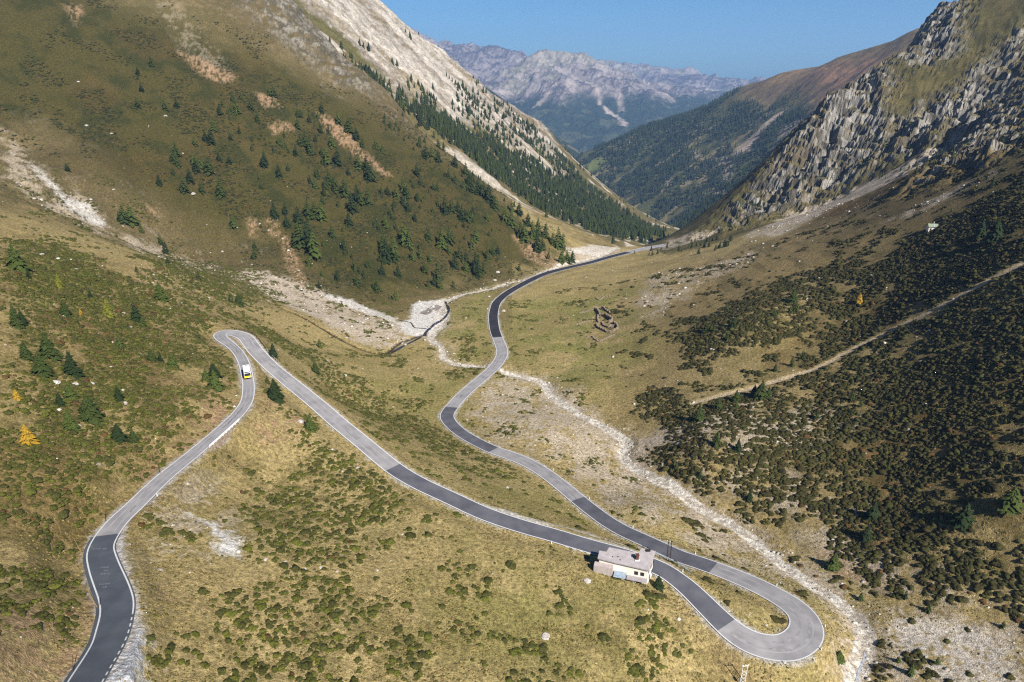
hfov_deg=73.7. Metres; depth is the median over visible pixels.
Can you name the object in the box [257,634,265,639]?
shrub
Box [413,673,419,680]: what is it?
shrub
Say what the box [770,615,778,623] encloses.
shrub
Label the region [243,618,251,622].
shrub
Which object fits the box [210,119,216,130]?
conifer
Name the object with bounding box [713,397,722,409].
conifer
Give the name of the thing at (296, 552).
shrub
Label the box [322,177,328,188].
conifer
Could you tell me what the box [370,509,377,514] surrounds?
shrub
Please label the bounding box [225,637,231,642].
shrub
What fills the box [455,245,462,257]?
conifer
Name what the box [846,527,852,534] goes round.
shrub
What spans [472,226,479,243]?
conifer
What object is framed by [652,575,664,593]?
conifer
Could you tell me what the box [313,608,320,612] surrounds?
shrub
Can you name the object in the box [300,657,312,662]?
shrub
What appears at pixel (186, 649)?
shrub
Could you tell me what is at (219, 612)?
shrub
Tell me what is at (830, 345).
dwarf shrubs
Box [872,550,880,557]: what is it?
shrub
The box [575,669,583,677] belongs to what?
shrub
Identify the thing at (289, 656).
shrub
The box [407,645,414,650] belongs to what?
shrub
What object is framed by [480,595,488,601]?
shrub
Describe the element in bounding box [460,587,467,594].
shrub
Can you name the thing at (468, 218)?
conifer
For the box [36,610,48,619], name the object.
shrub
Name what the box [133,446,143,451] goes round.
shrub
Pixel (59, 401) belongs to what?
conifer
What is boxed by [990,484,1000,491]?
shrub
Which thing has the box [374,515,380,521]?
shrub
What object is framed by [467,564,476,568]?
shrub
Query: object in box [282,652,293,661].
shrub
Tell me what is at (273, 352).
conifer
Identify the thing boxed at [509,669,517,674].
shrub
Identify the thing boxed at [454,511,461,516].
shrub
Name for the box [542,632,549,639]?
boulder
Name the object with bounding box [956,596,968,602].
shrub
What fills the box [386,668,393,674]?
shrub
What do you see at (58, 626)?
shrub
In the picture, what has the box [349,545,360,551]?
shrub
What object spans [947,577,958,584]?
shrub
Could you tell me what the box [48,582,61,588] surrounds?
shrub
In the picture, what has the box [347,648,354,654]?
shrub
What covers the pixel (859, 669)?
water
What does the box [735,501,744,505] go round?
shrub
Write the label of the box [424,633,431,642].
shrub
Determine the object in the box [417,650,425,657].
shrub
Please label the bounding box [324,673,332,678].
shrub
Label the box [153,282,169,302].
conifer
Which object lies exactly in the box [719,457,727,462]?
shrub
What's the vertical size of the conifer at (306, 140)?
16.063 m
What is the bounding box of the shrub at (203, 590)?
[197,587,209,594]
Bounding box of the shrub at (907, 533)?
[904,531,912,538]
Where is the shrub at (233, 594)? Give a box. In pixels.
[229,592,239,597]
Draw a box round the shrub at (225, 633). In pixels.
[222,629,230,637]
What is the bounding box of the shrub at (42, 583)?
[36,580,47,588]
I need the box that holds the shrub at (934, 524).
[929,522,938,527]
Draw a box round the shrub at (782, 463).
[777,460,787,466]
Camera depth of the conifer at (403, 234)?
580.98 m
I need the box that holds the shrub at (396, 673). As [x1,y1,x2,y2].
[393,669,400,676]
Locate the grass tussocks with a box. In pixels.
[0,239,1023,681]
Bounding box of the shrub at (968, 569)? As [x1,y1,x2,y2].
[962,564,971,571]
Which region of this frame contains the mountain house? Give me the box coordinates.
[594,547,655,586]
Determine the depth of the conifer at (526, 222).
677.13 m
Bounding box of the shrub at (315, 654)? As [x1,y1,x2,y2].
[312,651,318,657]
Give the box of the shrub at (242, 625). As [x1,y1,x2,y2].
[237,621,246,629]
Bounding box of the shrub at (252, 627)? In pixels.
[248,624,258,630]
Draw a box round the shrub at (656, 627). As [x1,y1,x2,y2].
[651,623,660,631]
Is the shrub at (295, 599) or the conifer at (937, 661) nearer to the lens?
the shrub at (295, 599)
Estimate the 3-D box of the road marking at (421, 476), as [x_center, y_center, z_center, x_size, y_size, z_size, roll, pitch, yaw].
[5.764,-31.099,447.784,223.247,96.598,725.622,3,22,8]
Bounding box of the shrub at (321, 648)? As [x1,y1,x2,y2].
[318,643,328,651]
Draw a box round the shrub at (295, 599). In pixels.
[291,595,298,603]
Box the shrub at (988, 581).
[985,578,996,584]
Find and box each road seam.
[104,331,393,532]
[113,333,387,531]
[450,339,500,405]
[454,337,504,406]
[493,451,573,498]
[497,449,578,496]
[716,571,801,639]
[719,567,813,652]
[730,601,810,651]
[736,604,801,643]
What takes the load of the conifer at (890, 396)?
on the ground
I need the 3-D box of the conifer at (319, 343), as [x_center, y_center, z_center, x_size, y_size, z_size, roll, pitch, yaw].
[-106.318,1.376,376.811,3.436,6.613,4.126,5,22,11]
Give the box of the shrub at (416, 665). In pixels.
[409,662,422,669]
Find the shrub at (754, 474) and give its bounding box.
[751,472,760,476]
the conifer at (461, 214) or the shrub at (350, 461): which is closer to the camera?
the shrub at (350, 461)
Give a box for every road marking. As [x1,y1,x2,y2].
[67,244,790,681]
[113,245,823,660]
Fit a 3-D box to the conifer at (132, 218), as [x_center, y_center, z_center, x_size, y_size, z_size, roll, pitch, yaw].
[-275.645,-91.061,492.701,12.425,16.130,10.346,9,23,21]
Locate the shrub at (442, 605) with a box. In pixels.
[437,603,445,608]
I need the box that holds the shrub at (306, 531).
[300,528,310,533]
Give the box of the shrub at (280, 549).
[275,546,284,551]
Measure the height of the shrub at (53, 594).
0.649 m
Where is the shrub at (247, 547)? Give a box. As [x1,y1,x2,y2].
[242,544,252,551]
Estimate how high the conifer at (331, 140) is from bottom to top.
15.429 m
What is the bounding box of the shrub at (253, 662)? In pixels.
[250,659,257,665]
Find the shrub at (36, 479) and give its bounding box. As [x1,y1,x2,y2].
[31,477,43,482]
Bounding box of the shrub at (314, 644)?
[310,642,317,647]
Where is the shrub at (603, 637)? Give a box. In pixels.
[598,633,611,641]
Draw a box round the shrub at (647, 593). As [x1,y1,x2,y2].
[641,589,651,597]
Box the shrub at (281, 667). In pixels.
[278,664,284,671]
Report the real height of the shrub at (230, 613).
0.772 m
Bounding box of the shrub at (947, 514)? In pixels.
[944,511,950,517]
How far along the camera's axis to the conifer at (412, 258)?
571.12 m
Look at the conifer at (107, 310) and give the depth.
262.57 m
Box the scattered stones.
[2,125,1023,681]
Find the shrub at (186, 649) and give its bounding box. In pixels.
[182,646,190,653]
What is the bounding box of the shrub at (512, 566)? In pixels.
[507,563,516,569]
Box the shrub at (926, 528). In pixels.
[922,524,932,531]
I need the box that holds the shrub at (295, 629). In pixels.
[291,627,299,632]
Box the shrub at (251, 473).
[247,470,255,476]
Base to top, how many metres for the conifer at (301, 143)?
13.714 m
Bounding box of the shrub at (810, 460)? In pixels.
[806,457,815,463]
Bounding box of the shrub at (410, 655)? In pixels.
[406,653,413,657]
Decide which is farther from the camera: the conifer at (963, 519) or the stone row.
the stone row
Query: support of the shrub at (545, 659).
on the ground
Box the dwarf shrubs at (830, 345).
[0,131,1023,503]
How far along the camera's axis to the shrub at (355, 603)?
153.90 m
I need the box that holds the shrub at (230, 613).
[224,609,238,617]
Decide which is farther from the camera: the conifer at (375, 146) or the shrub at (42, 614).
the conifer at (375, 146)
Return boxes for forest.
[213,89,1023,277]
[329,29,668,243]
[575,84,816,227]
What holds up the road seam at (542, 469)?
on the road at (566, 489)
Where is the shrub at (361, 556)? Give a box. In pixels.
[356,553,365,558]
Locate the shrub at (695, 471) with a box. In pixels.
[690,469,699,473]
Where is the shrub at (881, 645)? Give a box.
[877,642,884,647]
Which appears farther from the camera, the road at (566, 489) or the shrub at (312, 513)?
the road at (566, 489)
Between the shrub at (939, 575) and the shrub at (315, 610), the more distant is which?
the shrub at (939, 575)
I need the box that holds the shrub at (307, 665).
[299,661,312,670]
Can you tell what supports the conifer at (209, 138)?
on the ground
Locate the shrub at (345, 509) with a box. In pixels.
[341,506,350,511]
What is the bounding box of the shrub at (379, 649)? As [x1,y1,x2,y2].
[376,646,383,651]
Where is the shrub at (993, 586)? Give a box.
[989,583,997,589]
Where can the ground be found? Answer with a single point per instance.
(950, 80)
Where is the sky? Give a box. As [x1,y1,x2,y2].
[380,0,958,79]
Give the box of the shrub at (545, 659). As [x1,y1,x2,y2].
[541,656,548,661]
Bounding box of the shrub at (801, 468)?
[796,466,807,471]
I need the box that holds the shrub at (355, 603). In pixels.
[352,601,358,606]
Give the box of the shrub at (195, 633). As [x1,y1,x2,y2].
[191,630,199,636]
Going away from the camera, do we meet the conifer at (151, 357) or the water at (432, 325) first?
the conifer at (151, 357)
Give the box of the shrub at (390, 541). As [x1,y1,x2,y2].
[386,538,395,544]
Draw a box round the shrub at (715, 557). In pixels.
[712,555,724,561]
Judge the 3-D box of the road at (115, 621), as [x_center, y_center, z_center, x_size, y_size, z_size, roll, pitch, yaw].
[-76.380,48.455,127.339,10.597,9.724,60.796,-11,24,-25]
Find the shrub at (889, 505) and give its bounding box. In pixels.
[883,502,893,508]
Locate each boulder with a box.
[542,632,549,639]
[583,578,590,583]
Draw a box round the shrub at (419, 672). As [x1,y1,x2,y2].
[417,669,422,676]
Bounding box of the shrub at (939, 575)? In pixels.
[934,573,945,580]
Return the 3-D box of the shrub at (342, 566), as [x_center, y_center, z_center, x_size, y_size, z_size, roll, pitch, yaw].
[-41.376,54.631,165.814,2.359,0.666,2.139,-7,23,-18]
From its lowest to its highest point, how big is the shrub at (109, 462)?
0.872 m
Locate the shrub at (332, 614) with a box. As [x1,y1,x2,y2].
[327,612,340,617]
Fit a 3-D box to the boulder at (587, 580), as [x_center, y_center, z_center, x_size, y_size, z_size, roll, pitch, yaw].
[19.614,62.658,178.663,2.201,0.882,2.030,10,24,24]
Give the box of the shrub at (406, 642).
[404,639,413,644]
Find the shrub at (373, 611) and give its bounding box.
[367,609,378,614]
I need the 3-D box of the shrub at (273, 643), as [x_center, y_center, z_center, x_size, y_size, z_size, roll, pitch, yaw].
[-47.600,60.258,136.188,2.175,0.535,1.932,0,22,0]
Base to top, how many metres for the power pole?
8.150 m
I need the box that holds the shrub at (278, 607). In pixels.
[273,604,281,610]
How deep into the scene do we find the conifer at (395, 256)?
557.93 m
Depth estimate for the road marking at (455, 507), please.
200.21 m
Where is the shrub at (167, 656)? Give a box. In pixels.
[165,653,171,659]
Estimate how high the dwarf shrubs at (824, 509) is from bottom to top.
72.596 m
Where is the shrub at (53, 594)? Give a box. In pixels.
[48,589,55,596]
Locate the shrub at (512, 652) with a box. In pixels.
[507,648,517,656]
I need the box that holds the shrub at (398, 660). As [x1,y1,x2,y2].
[396,657,401,663]
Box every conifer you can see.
[5,245,34,272]
[8,304,25,329]
[12,389,23,400]
[18,309,28,326]
[18,424,39,445]
[19,341,34,360]
[29,351,57,379]
[38,332,64,362]
[54,392,66,406]
[55,273,65,288]
[58,300,73,316]
[61,409,81,434]
[62,351,85,379]
[62,382,80,399]
[65,162,71,171]
[75,394,105,425]
[102,298,114,317]
[110,424,130,444]
[113,386,124,401]
[115,335,125,347]
[116,204,129,224]
[124,204,140,226]
[129,303,145,322]
[129,427,139,443]
[134,97,140,107]
[138,222,144,232]
[139,318,147,327]
[145,349,157,361]
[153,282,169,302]
[155,175,162,185]
[158,235,162,244]
[162,241,168,253]
[166,352,178,366]
[168,149,174,163]
[172,140,181,157]
[175,153,181,167]
[177,177,191,193]
[185,169,194,183]
[191,158,201,173]
[192,135,198,145]
[196,270,201,280]
[197,156,203,167]
[198,182,205,193]
[201,368,209,380]
[202,129,207,141]
[203,155,214,175]
[207,129,215,144]
[207,370,225,392]
[208,363,222,377]
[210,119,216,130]
[215,178,225,198]
[217,103,222,114]
[228,292,233,302]
[229,215,237,228]
[230,92,234,101]
[232,97,242,114]
[234,293,244,307]
[247,100,254,109]
[250,248,257,259]
[255,110,260,122]
[259,150,268,167]
[266,378,285,404]
[269,343,277,358]
[270,85,276,96]
[270,201,279,219]
[275,163,282,177]
[282,203,287,215]
[282,214,290,228]
[290,218,308,248]
[292,145,297,155]
[293,207,302,222]
[295,117,300,129]
[297,133,303,145]
[300,218,318,247]
[302,131,308,145]
[302,199,314,218]
[303,415,317,433]
[305,256,312,267]
[306,137,315,155]
[306,229,321,259]
[309,201,320,219]
[311,362,320,374]
[312,177,318,188]
[314,166,319,177]
[316,200,327,222]
[317,339,321,348]
[318,121,322,133]
[320,146,324,156]
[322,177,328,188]
[323,149,332,163]
[325,169,332,184]
[328,134,336,148]
[328,226,336,238]
[331,176,340,193]
[333,147,342,166]
[334,271,339,280]
[335,110,342,124]
[340,177,349,196]
[340,238,346,250]
[344,116,353,132]
[344,212,353,227]
[346,191,359,213]
[353,126,360,140]
[353,183,363,200]
[353,271,361,285]
[355,153,363,169]
[356,190,365,206]
[361,155,370,170]
[363,161,373,183]
[364,187,372,205]
[370,163,376,181]
[372,140,378,149]
[374,278,381,291]
[378,230,387,250]
[378,263,385,276]
[381,237,392,264]
[382,215,389,227]
[385,186,390,196]
[389,235,400,257]
[392,249,399,262]
[392,290,398,300]
[393,184,399,198]
[394,264,402,277]
[398,224,407,245]
[399,176,406,192]
[402,184,411,198]
[404,198,411,212]
[404,232,413,248]
[410,248,416,262]
[413,162,421,176]
[416,138,421,147]
[418,248,424,258]
[421,260,429,273]
[422,146,428,158]
[425,228,433,242]
[429,145,434,158]
[431,273,437,286]
[435,150,442,161]
[435,261,441,280]
[436,198,441,208]
[436,227,447,249]
[438,276,444,289]
[440,195,449,215]
[446,225,454,245]
[447,243,451,254]
[448,199,455,213]
[451,153,458,167]
[451,173,456,183]
[451,252,459,270]
[454,200,459,211]
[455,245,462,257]
[458,206,464,222]
[461,261,469,272]
[462,161,468,175]
[463,250,469,262]
[465,171,473,185]
[465,208,472,222]
[469,180,477,193]
[469,235,474,249]
[469,250,480,271]
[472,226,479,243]
[474,178,482,194]
[474,259,483,277]
[480,179,486,197]
[481,260,486,273]
[483,184,494,203]
[483,246,489,260]
[490,194,500,211]
[491,246,495,255]
[501,204,508,222]
[507,211,517,228]
[509,201,514,211]
[515,203,522,216]
[516,222,524,238]
[519,223,529,243]
[524,214,531,225]
[528,220,535,238]
[533,230,542,252]
[534,220,541,237]
[541,224,550,238]
[541,237,545,251]
[550,233,555,245]
[553,226,563,249]
[557,251,565,264]
[559,234,566,250]
[565,250,569,260]
[569,250,575,262]
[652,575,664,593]
[692,404,704,422]
[697,469,702,479]
[701,323,709,332]
[710,431,720,448]
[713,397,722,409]
[728,316,735,327]
[732,390,740,401]
[734,438,741,453]
[746,490,753,502]
[749,384,756,396]
[751,380,768,399]
[766,387,771,398]
[786,290,797,303]
[789,356,794,366]
[814,409,819,419]
[824,552,840,571]
[836,650,844,664]
[849,392,854,399]
[854,293,862,303]
[856,523,872,542]
[857,593,863,601]
[863,500,878,522]
[887,393,894,400]
[902,590,907,599]
[904,663,914,677]
[923,603,932,614]
[933,657,940,664]
[947,502,975,534]
[973,218,986,238]
[982,218,1003,242]
[994,485,1023,515]
[999,621,1006,628]
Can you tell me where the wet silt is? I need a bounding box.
[420,305,441,314]
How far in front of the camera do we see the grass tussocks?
171.97 m
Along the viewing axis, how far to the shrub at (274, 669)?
130.24 m
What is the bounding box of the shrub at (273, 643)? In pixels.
[270,640,278,646]
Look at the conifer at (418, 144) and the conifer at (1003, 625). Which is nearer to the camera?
the conifer at (1003, 625)
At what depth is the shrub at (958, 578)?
194.19 m
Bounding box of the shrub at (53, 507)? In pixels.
[50,504,57,509]
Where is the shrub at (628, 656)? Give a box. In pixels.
[624,653,631,659]
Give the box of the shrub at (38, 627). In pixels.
[35,622,42,630]
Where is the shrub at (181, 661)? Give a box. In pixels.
[177,658,184,664]
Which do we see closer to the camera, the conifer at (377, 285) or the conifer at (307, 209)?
the conifer at (377, 285)
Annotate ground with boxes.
[0,0,1023,681]
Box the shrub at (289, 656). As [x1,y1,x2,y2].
[283,652,292,660]
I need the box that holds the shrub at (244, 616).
[241,613,249,619]
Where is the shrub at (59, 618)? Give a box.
[55,615,63,622]
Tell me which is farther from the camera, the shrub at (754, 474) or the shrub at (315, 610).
the shrub at (754, 474)
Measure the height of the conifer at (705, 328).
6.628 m
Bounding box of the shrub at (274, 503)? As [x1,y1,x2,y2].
[269,501,277,505]
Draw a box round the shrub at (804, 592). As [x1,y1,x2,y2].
[800,590,808,595]
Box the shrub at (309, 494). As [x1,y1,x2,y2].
[304,492,314,497]
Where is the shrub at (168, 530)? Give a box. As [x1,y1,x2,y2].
[162,527,172,533]
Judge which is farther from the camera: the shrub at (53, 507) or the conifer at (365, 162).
the conifer at (365, 162)
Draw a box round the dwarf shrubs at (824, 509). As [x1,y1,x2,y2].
[0,365,1023,681]
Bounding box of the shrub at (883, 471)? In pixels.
[878,468,886,474]
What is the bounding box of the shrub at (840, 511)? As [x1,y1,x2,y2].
[836,508,845,514]
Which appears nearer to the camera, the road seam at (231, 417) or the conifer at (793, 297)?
the road seam at (231, 417)
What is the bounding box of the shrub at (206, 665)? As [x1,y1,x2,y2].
[201,661,209,668]
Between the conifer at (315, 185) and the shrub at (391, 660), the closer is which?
the shrub at (391, 660)
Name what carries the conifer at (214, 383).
on the ground
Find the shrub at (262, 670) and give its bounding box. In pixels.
[258,664,267,675]
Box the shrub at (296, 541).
[290,538,303,545]
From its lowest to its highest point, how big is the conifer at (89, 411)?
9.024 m
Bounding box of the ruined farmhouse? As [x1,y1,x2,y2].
[595,306,618,332]
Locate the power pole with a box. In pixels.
[666,540,671,559]
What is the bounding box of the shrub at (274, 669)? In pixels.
[271,665,277,672]
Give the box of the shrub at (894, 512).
[888,509,900,517]
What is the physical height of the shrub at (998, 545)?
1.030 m
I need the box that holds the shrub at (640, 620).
[636,616,645,624]
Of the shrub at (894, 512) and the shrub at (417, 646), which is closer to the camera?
the shrub at (417, 646)
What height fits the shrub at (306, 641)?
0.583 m
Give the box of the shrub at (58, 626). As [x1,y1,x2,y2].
[53,622,63,630]
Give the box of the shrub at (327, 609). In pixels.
[323,606,333,613]
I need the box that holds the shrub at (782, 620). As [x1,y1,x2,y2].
[778,617,786,623]
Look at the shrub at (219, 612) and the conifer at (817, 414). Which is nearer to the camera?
the shrub at (219, 612)
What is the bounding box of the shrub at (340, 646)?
[336,644,344,649]
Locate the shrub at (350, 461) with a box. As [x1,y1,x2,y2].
[345,459,354,463]
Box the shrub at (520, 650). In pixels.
[516,647,524,654]
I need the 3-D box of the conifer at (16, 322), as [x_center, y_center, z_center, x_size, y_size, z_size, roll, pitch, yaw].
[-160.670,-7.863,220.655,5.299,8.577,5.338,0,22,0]
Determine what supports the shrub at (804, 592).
on the ground
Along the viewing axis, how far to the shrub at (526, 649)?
153.70 m
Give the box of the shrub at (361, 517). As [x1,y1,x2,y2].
[358,515,365,521]
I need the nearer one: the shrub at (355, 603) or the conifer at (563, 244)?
the shrub at (355, 603)
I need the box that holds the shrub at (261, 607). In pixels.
[257,603,265,610]
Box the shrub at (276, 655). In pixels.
[272,652,280,658]
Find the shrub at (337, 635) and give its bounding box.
[332,632,344,640]
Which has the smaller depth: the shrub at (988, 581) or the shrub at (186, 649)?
the shrub at (186, 649)
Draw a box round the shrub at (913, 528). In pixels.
[908,525,918,531]
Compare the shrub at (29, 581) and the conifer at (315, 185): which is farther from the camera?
the conifer at (315, 185)
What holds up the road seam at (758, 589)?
on the road at (812, 645)
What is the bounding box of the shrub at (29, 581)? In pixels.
[22,578,34,585]
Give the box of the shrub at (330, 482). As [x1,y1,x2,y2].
[327,480,335,485]
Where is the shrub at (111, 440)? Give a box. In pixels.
[104,439,116,442]
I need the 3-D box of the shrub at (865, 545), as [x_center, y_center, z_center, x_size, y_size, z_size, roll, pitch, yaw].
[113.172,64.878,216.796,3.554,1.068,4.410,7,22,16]
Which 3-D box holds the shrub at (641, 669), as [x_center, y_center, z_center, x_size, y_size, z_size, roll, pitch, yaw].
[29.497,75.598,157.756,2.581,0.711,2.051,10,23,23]
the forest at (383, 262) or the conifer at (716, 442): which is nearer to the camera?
the conifer at (716, 442)
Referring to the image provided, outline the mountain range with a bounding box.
[411,28,766,153]
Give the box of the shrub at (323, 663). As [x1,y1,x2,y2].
[319,660,326,665]
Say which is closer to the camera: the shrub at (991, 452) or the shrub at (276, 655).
the shrub at (276, 655)
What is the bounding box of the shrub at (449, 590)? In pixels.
[446,587,455,594]
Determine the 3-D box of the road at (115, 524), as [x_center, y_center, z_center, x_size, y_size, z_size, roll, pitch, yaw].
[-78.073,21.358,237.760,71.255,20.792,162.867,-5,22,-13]
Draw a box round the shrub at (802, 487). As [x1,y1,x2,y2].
[798,485,809,490]
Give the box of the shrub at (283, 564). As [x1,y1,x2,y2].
[279,562,288,567]
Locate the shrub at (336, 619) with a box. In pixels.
[333,616,338,622]
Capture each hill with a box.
[484,86,579,158]
[576,28,919,227]
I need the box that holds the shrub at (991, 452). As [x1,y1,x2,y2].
[986,450,994,455]
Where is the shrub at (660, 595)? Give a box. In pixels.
[655,592,666,598]
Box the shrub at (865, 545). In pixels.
[862,542,871,549]
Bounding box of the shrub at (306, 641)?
[301,638,310,643]
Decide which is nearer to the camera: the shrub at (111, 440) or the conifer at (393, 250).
the shrub at (111, 440)
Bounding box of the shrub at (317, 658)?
[315,656,325,660]
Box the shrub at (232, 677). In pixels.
[228,675,237,680]
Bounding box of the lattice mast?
[739,664,748,681]
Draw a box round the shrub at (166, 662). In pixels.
[163,659,170,666]
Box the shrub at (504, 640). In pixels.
[501,637,507,643]
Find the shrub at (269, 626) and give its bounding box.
[265,623,273,628]
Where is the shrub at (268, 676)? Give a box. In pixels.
[264,673,270,678]
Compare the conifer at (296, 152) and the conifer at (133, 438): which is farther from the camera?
the conifer at (296, 152)
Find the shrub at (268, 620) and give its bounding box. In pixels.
[265,618,272,623]
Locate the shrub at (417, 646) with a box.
[414,643,421,650]
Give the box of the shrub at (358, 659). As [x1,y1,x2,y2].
[353,656,361,663]
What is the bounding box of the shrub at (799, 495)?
[794,493,804,496]
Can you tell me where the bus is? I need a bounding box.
[242,365,251,378]
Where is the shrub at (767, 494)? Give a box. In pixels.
[760,491,772,496]
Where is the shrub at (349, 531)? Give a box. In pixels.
[345,528,353,534]
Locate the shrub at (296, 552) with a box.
[294,550,303,554]
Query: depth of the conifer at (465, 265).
580.13 m
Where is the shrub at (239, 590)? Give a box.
[232,588,241,592]
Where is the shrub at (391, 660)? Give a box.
[388,658,396,666]
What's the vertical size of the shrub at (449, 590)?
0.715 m
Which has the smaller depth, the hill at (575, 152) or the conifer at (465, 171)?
the conifer at (465, 171)
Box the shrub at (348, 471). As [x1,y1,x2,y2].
[344,469,352,473]
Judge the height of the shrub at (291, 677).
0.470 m
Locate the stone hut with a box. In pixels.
[926,223,937,231]
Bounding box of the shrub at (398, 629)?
[392,625,402,633]
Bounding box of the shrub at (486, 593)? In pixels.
[481,590,490,595]
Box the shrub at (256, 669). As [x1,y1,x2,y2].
[253,667,259,672]
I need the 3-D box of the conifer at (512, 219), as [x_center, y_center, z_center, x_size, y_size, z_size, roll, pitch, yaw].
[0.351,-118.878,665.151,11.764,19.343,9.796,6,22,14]
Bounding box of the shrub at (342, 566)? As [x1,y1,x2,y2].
[337,563,346,568]
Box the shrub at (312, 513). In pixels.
[307,511,316,516]
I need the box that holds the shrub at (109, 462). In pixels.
[104,460,114,466]
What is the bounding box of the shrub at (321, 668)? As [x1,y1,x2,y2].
[317,665,324,671]
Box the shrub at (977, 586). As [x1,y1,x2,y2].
[972,582,984,591]
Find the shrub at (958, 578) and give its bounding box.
[954,575,962,583]
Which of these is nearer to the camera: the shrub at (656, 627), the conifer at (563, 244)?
the shrub at (656, 627)
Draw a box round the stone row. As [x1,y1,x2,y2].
[587,334,614,341]
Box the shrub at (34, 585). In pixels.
[29,582,37,588]
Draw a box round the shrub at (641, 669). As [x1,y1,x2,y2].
[637,665,644,672]
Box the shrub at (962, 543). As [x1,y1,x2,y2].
[959,540,967,547]
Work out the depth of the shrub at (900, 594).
196.35 m
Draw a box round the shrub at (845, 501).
[841,498,848,504]
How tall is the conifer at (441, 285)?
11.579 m
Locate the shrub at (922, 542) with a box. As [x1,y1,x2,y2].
[918,540,928,546]
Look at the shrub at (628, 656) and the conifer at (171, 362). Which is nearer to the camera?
the shrub at (628, 656)
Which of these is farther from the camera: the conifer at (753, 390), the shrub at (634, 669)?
the conifer at (753, 390)
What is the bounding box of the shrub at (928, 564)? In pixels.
[924,561,936,569]
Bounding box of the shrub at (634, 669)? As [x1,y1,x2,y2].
[630,664,638,673]
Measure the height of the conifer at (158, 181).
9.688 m
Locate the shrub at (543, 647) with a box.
[539,642,547,651]
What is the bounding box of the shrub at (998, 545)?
[992,542,1005,549]
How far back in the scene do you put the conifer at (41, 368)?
198.07 m
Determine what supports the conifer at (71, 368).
on the ground
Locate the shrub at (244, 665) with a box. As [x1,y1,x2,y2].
[240,661,248,668]
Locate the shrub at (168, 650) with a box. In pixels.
[164,647,172,653]
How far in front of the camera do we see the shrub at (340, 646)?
140.11 m
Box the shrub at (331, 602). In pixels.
[327,599,335,607]
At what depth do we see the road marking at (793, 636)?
171.28 m
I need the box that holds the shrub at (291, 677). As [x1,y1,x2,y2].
[288,674,294,679]
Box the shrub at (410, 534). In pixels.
[404,532,416,537]
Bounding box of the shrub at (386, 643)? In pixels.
[382,641,389,646]
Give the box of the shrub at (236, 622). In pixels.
[233,619,240,626]
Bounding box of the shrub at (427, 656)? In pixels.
[424,651,430,658]
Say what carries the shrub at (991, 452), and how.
on the ground
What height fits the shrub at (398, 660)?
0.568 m
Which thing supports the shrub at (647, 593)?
on the ground
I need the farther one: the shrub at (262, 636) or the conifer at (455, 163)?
the conifer at (455, 163)
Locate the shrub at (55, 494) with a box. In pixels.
[51,491,60,497]
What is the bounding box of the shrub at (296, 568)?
[289,565,299,572]
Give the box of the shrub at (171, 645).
[167,643,175,650]
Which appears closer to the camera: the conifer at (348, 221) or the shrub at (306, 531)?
the shrub at (306, 531)
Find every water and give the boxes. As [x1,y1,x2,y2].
[382,301,449,357]
[855,653,865,681]
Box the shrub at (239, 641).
[236,637,242,644]
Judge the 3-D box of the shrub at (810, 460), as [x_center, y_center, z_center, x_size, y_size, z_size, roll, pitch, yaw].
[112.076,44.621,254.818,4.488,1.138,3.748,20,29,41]
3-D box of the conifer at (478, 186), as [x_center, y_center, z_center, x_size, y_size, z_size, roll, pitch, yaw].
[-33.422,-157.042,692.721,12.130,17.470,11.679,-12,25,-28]
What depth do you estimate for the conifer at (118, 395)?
202.46 m
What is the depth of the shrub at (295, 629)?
141.55 m
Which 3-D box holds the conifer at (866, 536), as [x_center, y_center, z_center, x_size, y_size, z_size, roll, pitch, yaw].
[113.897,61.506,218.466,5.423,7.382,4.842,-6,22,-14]
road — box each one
[63,533,135,681]
[94,330,399,535]
[385,464,734,629]
[440,407,497,451]
[446,337,507,407]
[488,252,629,336]
[490,447,583,500]
[570,497,716,572]
[626,244,665,252]
[709,562,824,661]
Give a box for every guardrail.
[209,419,239,446]
[234,328,264,347]
[637,547,691,573]
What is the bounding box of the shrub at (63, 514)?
[58,509,68,519]
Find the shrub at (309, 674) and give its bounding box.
[305,672,312,677]
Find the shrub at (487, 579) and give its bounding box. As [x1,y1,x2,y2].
[483,576,491,582]
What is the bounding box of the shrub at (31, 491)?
[24,488,36,494]
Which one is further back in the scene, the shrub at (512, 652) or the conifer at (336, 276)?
the conifer at (336, 276)
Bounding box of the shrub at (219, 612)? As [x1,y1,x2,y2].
[215,608,225,618]
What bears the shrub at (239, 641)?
on the ground
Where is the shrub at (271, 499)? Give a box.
[265,497,273,501]
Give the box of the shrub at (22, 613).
[17,610,26,616]
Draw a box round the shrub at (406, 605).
[400,601,411,608]
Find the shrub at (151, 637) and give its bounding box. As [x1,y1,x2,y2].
[145,634,155,641]
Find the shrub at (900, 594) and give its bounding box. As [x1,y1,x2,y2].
[896,592,903,599]
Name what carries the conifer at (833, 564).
on the ground
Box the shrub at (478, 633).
[474,630,480,636]
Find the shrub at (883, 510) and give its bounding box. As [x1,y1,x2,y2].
[878,508,888,513]
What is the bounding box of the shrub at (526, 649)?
[522,646,529,652]
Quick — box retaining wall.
[208,419,241,449]
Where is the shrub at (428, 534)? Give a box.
[425,531,432,536]
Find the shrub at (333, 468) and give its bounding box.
[331,466,338,470]
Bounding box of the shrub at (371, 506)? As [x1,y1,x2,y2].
[369,504,375,509]
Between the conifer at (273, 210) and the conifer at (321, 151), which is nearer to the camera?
the conifer at (273, 210)

